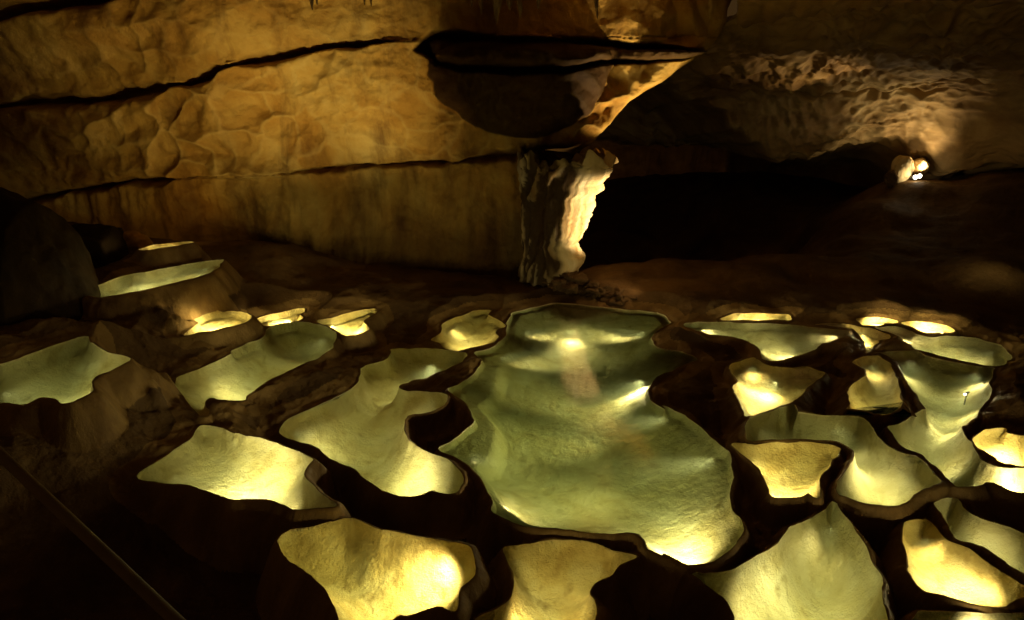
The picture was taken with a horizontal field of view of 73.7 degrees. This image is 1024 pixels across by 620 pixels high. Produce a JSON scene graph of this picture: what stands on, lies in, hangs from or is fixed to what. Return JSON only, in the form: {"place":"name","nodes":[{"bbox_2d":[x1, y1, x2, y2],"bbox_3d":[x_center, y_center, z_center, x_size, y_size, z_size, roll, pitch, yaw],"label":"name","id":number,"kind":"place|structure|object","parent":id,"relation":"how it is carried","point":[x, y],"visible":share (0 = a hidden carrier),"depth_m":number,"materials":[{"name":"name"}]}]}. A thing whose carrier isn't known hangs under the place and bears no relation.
{"place":"outdoors","nodes":[
{"label":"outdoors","id":0,"kind":"place"},
{"bbox_2d":[0,0,730,277],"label":"cave wall","id":1,"kind":"structure","parent":0,"point":[403,132],"depth_m":8.19,"materials":[{"name":"stone"}]},
{"bbox_2d":[478,0,482,13],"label":"stalactite","id":2,"kind":"object","parent":1,"relation":"hanging from","point":[480,4],"visible":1,"depth_m":6.69},
{"bbox_2d":[492,0,501,22],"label":"stalactite","id":3,"kind":"object","parent":1,"relation":"hanging from","point":[497,4],"visible":1,"depth_m":6.68},
{"bbox_2d":[506,0,512,9],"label":"stalactite","id":4,"kind":"object","parent":1,"relation":"hanging from","point":[509,3],"visible":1,"depth_m":6.69},
{"bbox_2d":[517,0,521,18],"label":"stalactite","id":5,"kind":"object","parent":1,"relation":"hanging from","point":[519,4],"visible":1,"depth_m":6.70},
{"bbox_2d":[594,0,597,18],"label":"stalactite","id":6,"kind":"object","parent":1,"relation":"hanging from","point":[596,4],"visible":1,"depth_m":6.69},
{"bbox_2d":[0,170,1023,619],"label":"cave floor","id":7,"kind":"structure","parent":0,"point":[704,242],"depth_m":7.88,"materials":[{"name":"brown stone"}]},
{"bbox_2d":[0,187,100,325],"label":"flowstone mound","id":8,"kind":"object","parent":7,"relation":"on","point":[47,269],"visible":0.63,"depth_m":5.74,"materials":[{"name":"brown stone"}]},
{"bbox_2d":[0,321,159,453],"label":"rimstone pool","id":9,"kind":"structure","parent":7,"relation":"on","point":[78,389],"depth_m":4.93,"materials":[{"name":"stone"}]},
{"bbox_2d":[0,446,185,619],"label":"handrail","id":10,"kind":"object","parent":7,"relation":"on","point":[163,608],"visible":1,"depth_m":2.44,"materials":[{"name":"metal"}]},
{"bbox_2d":[71,223,128,267],"bbox_3d":[-4.463,-0.519,7.237,0.714,0.815,0.776,-4,19,-11],"label":"boulder","id":11,"kind":"object","parent":7,"relation":"on","point":[105,245],"visible":0.26,"depth_m":7.03,"materials":[{"name":"brown stone"}]},
{"bbox_2d":[123,230,152,252],"bbox_3d":[-4.254,-0.693,7.578,0.448,0.360,0.499,0,19,0],"label":"boulder","id":12,"kind":"object","parent":7,"relation":"on","point":[135,240],"visible":0.3,"depth_m":7.46,"materials":[{"name":"stone"}]},
{"bbox_2d":[82,259,242,320],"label":"rimstone pool","id":13,"kind":"structure","parent":7,"relation":"on","point":[125,291],"depth_m":6.66,"materials":[{"name":"stone"}]},
{"bbox_2d":[122,242,211,268],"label":"rimstone pool","id":14,"kind":"structure","parent":7,"relation":"on","point":[164,255],"depth_m":7.20,"materials":[{"name":"stone"}]},
{"bbox_2d":[163,286,258,349],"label":"rimstone pool","id":15,"kind":"structure","parent":7,"relation":"on","point":[208,318],"depth_m":6.44,"materials":[{"name":"stone"}]},
{"bbox_2d":[108,412,350,573],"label":"rimstone pool","id":16,"kind":"structure","parent":7,"relation":"on","point":[232,492],"depth_m":4.32,"materials":[{"name":"stone"}]},
{"bbox_2d":[151,317,351,422],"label":"rimstone pool","id":17,"kind":"structure","parent":7,"relation":"on","point":[259,370],"depth_m":5.98,"materials":[{"name":"stone"}]},
{"bbox_2d":[241,298,320,326],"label":"rimstone pool","id":18,"kind":"structure","parent":7,"relation":"on","point":[295,310],"depth_m":7.18,"materials":[{"name":"stone"}]},
{"bbox_2d":[312,300,393,353],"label":"rimstone pool","id":19,"kind":"structure","parent":7,"relation":"on","point":[359,327],"depth_m":7.03,"materials":[{"name":"stone"}]},
{"bbox_2d":[257,342,473,540],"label":"rimstone pool","id":20,"kind":"structure","parent":7,"relation":"on","point":[364,430],"depth_m":5.31,"materials":[{"name":"stone"}]},
{"bbox_2d":[255,510,495,619],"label":"rimstone pool","id":21,"kind":"structure","parent":7,"relation":"on","point":[340,565],"depth_m":3.76,"materials":[{"name":"stone"}]},
{"bbox_2d":[416,300,506,350],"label":"rimstone pool","id":22,"kind":"structure","parent":7,"relation":"on","point":[470,326],"depth_m":7.36,"materials":[{"name":"stone"}]},
{"bbox_2d":[462,533,649,619],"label":"rimstone pool","id":23,"kind":"structure","parent":7,"relation":"on","point":[558,576],"depth_m":3.79,"materials":[{"name":"stone"}]},
{"bbox_2d":[542,271,589,293],"bbox_3d":[0.647,-0.341,8.235,0.582,0.294,0.670,0,19,0],"label":"rubble rock","id":24,"kind":"object","parent":7,"relation":"on","point":[568,282],"visible":0.84,"depth_m":8.07,"materials":[{"name":"brown stone"}]},
{"bbox_2d":[517,148,618,286],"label":"flowstone column","id":25,"kind":"structure","parent":7,"relation":"on","point":[558,202],"depth_m":8.00,"materials":[{"name":"beige stone"}]},
{"bbox_2d":[578,281,613,297],"bbox_3d":[0.974,-0.235,8.103,0.449,0.236,0.444,12,22,31],"label":"rubble rock","id":26,"kind":"object","parent":7,"relation":"on","point":[594,289],"visible":0.86,"depth_m":8.02,"materials":[{"name":"brown stone"}]},
{"bbox_2d":[434,294,760,619],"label":"rimstone pool","id":27,"kind":"structure","parent":7,"relation":"in","point":[571,419],"depth_m":5.28,"materials":[{"name":"liquid"}]},
{"bbox_2d":[596,285,636,305],"bbox_3d":[1.264,-0.153,8.071,0.470,0.251,0.564,6,20,17],"label":"rubble rock","id":28,"kind":"object","parent":7,"relation":"on","point":[615,297],"visible":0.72,"depth_m":7.91,"materials":[{"name":"brown stone"}]},
{"bbox_2d":[706,302,805,322],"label":"rimstone pool","id":29,"kind":"structure","parent":7,"relation":"on","point":[733,312],"depth_m":7.49,"materials":[{"name":"stone"}]},
{"bbox_2d":[675,312,854,367],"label":"rimstone pool","id":30,"kind":"structure","parent":7,"relation":"on","point":[793,344],"depth_m":7.04,"materials":[{"name":"stone"}]},
{"bbox_2d":[710,357,841,434],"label":"rimstone pool","id":31,"kind":"structure","parent":7,"relation":"on","point":[743,390],"depth_m":5.96,"materials":[{"name":"stone"}]},
{"bbox_2d":[667,497,899,619],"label":"rimstone pool","id":32,"kind":"structure","parent":7,"relation":"on","point":[824,562],"depth_m":3.81,"materials":[{"name":"stone"}]},
{"bbox_2d":[725,439,846,532],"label":"rimstone pool","id":33,"kind":"structure","parent":7,"relation":"on","point":[786,482],"depth_m":4.68,"materials":[{"name":"stone"}]},
{"bbox_2d":[721,403,948,550],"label":"rimstone pool","id":34,"kind":"structure","parent":7,"relation":"on","point":[877,486],"depth_m":4.79,"materials":[{"name":"stone"}]},
{"bbox_2d":[804,312,897,354],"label":"rimstone pool","id":35,"kind":"structure","parent":7,"relation":"on","point":[868,339],"depth_m":7.14,"materials":[{"name":"stone"}]},
{"bbox_2d":[825,349,914,434],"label":"rimstone pool","id":36,"kind":"structure","parent":7,"relation":"on","point":[870,388],"depth_m":5.88,"materials":[{"name":"stone"}]},
{"bbox_2d":[841,307,904,326],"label":"rimstone pool","id":37,"kind":"structure","parent":7,"relation":"on","point":[865,316],"depth_m":7.45,"materials":[{"name":"stone"}]},
{"bbox_2d":[884,170,898,185],"bbox_3d":[6.607,-2.301,11.889,0.222,0.268,0.230,12,22,32],"label":"boulder","id":38,"kind":"object","parent":7,"relation":"on","point":[891,177],"visible":1,"depth_m":11.82,"materials":[{"name":"brown stone"}]},
{"bbox_2d":[891,155,914,182],"bbox_3d":[6.808,-2.452,11.949,0.370,0.500,0.371,-15,24,-37],"label":"boulder","id":39,"kind":"object","parent":7,"relation":"on","point":[903,167],"visible":0.8,"depth_m":11.82,"materials":[{"name":"beige stone"}]},
{"bbox_2d":[910,174,921,180],"bbox_3d":[6.973,-2.246,11.801,0.148,0.225,0.112,0,19,0],"label":"floodlight","id":40,"kind":"object","parent":7,"relation":"on","point":[914,177],"visible":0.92,"depth_m":11.74,"materials":[{"name":"white metal"}]},
{"bbox_2d":[913,158,929,174],"bbox_3d":[7.223,-2.540,12.075,0.285,0.297,0.336,0,19,0],"label":"boulder","id":41,"kind":"object","parent":7,"relation":"on","point":[921,165],"visible":0.79,"depth_m":11.96,"materials":[{"name":"beige stone"}]},
{"bbox_2d":[898,311,971,335],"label":"rimstone pool","id":42,"kind":"structure","parent":7,"relation":"on","point":[931,324],"depth_m":7.21,"materials":[{"name":"stone"}]},
{"bbox_2d":[869,341,1023,532],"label":"rimstone pool","id":43,"kind":"structure","parent":7,"relation":"in","point":[940,428],"depth_m":5.35,"materials":[{"name":"stone"}]},
{"bbox_2d":[963,391,969,404],"bbox_3d":[3.866,0.754,5.822,0.074,0.122,0.024,-14,23,-36],"label":"pool lamp","id":44,"kind":"object","parent":43,"relation":"in","point":[966,393],"visible":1,"depth_m":5.82,"materials":[{"name":"black metal"}]},
{"bbox_2d":[871,324,1023,367],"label":"rimstone pool","id":45,"kind":"structure","parent":7,"relation":"on","point":[984,347],"depth_m":6.83,"materials":[{"name":"stone"}]},
{"bbox_2d":[875,513,1023,618],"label":"rimstone pool","id":46,"kind":"structure","parent":7,"relation":"on","point":[928,564],"depth_m":3.84,"materials":[{"name":"stone"}]},
{"bbox_2d":[896,608,1023,619],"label":"rimstone pool","id":47,"kind":"structure","parent":7,"relation":"on","point":[991,614],"depth_m":3.46,"materials":[{"name":"liquid"}]},
{"bbox_2d":[923,487,1023,584],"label":"rimstone pool","id":48,"kind":"structure","parent":7,"relation":"on","point":[948,512],"depth_m":4.14,"materials":[{"name":"stone"}]},
{"bbox_2d":[970,420,1023,467],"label":"rimstone pool","id":49,"kind":"structure","parent":7,"relation":"on","point":[1001,443],"depth_m":5.01,"materials":[{"name":"stone"}]},
{"bbox_2d":[727,0,737,16],"label":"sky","id":50,"kind":"structure","parent":0,"point":[732,9],"materials":[{"name":"brown stone"}]},
{"bbox_2d":[579,0,1023,187],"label":"passage vault","id":51,"kind":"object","parent":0,"point":[865,93],"visible":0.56,"depth_m":11.57,"materials":[{"name":"beige stone"}]}
]}

